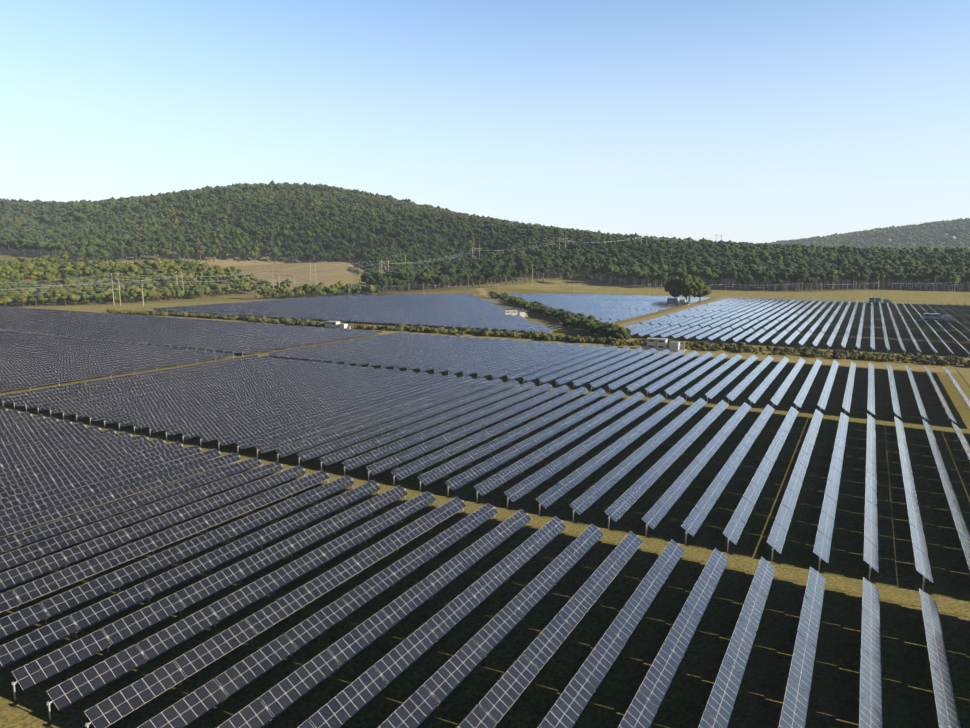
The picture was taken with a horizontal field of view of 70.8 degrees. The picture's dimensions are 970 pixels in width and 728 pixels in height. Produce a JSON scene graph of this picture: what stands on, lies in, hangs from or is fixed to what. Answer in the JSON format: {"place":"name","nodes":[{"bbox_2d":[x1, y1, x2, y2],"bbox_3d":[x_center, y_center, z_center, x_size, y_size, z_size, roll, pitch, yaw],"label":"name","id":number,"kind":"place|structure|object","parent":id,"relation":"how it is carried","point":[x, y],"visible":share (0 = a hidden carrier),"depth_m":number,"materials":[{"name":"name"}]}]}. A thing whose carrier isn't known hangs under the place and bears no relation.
{"place":"outdoors","nodes":[
{"label":"outdoors","id":0,"kind":"place"},
{"bbox_2d":[0,203,969,727],"bbox_3d":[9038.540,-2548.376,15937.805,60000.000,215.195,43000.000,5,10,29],"label":"ground","id":1,"kind":"structure","parent":0,"point":[908,697],"depth_m":94.29,"materials":[{"name":"green plant"}]},
{"bbox_2d":[0,254,380,306],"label":"tree belt","id":2,"kind":"object","parent":1,"relation":"on","point":[17,270],"visible":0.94,"depth_m":689.85,"materials":[{"name":"green plant"}]},
{"bbox_2d":[0,306,381,391],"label":"solar array","id":3,"kind":"object","parent":1,"relation":"on","point":[28,359],"visible":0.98,"depth_m":306.04,"materials":[{"name":"blue glass"}]},
{"bbox_2d":[324,321,350,329],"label":"inverter skid","id":4,"kind":"object","parent":1,"relation":"on","point":[333,324],"visible":0.71,"depth_m":369.03,"materials":[{"name":"white paint"}]},
{"bbox_2d":[103,309,630,345],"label":"hedgerow","id":5,"kind":"object","parent":1,"relation":"on","point":[466,330],"visible":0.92,"depth_m":366.19,"materials":[{"name":"green plant"}]},
{"bbox_2d":[152,293,710,332],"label":"solar array","id":6,"kind":"object","parent":1,"relation":"on","point":[389,308],"visible":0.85,"depth_m":503.81,"materials":[{"name":"blue glass"}]},
{"bbox_2d":[319,253,592,283],"bbox_3d":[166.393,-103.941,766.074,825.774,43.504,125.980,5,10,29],"label":"roadside trees","id":7,"kind":"object","parent":1,"relation":"on","point":[567,275],"visible":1,"depth_m":888.32,"materials":[{"name":"green plant"}]},
{"bbox_2d":[1,220,961,305],"bbox_3d":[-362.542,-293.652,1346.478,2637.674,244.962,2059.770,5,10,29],"label":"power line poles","id":8,"kind":"object","parent":1,"relation":"on","point":[388,261],"visible":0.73,"depth_m":662.10,"materials":[{"name":"grey wood"}]},
{"bbox_2d":[0,332,969,727],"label":"solar array","id":9,"kind":"object","parent":1,"relation":"on","point":[42,448],"visible":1,"depth_m":99.53,"materials":[{"name":"blue glass"}]},
{"bbox_2d":[504,310,529,317],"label":"inverter skid","id":10,"kind":"object","parent":1,"relation":"on","point":[514,312],"visible":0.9,"depth_m":446.54,"materials":[{"name":"white paint"}]},
{"bbox_2d":[488,291,630,339],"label":"hedgerow","id":11,"kind":"object","parent":1,"relation":"on","point":[591,324],"visible":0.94,"depth_m":383.08,"materials":[{"name":"green plant"}]},
{"bbox_2d":[289,231,969,293],"bbox_3d":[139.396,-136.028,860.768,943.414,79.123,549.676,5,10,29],"label":"forest","id":12,"kind":"object","parent":1,"relation":"on","point":[663,259],"visible":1,"depth_m":828.47,"materials":[{"name":"green plant"}]},
{"bbox_2d":[642,338,686,351],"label":"inverter skid","id":13,"kind":"object","parent":1,"relation":"on","point":[659,344],"visible":0.98,"depth_m":289.54,"materials":[{"name":"white paint"}]},
{"bbox_2d":[667,298,689,304],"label":"inverter skid","id":14,"kind":"object","parent":1,"relation":"on","point":[674,300],"visible":0.73,"depth_m":573.44,"materials":[{"name":"white paint"}]},
{"bbox_2d":[664,275,711,303],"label":"tree clump","id":15,"kind":"object","parent":1,"relation":"on","point":[686,286],"visible":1,"depth_m":579.97,"materials":[{"name":"green plant"}]},
{"bbox_2d":[624,297,969,357],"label":"solar array","id":16,"kind":"object","parent":1,"relation":"on","point":[639,328],"visible":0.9,"depth_m":396.48,"materials":[{"name":"blue glass"}]},
{"bbox_2d":[630,338,969,366],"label":"scrub band","id":17,"kind":"object","parent":1,"relation":"on","point":[917,357],"visible":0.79,"depth_m":273.87,"materials":[{"name":"green plant"}]},
{"bbox_2d":[866,297,892,303],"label":"inverter skid","id":18,"kind":"object","parent":1,"relation":"on","point":[874,300],"visible":0.85,"depth_m":581.83,"materials":[{"name":"white paint"}]},
{"bbox_2d":[919,313,955,322],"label":"inverter skid","id":19,"kind":"object","parent":1,"relation":"on","point":[935,316],"visible":0.96,"depth_m":417.77,"materials":[{"name":"white paint"}]},
{"bbox_2d":[0,180,969,263],"bbox_3d":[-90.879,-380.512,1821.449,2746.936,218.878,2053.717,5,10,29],"label":"forest hillside","id":20,"kind":"structure","parent":0,"point":[107,226],"depth_m":1201.37,"materials":[{"name":"green plant"}]},
{"bbox_2d":[0,0,969,243],"label":"sky","id":21,"kind":"structure","parent":0,"point":[752,121],"materials":[{"name":"blue"}]}
]}

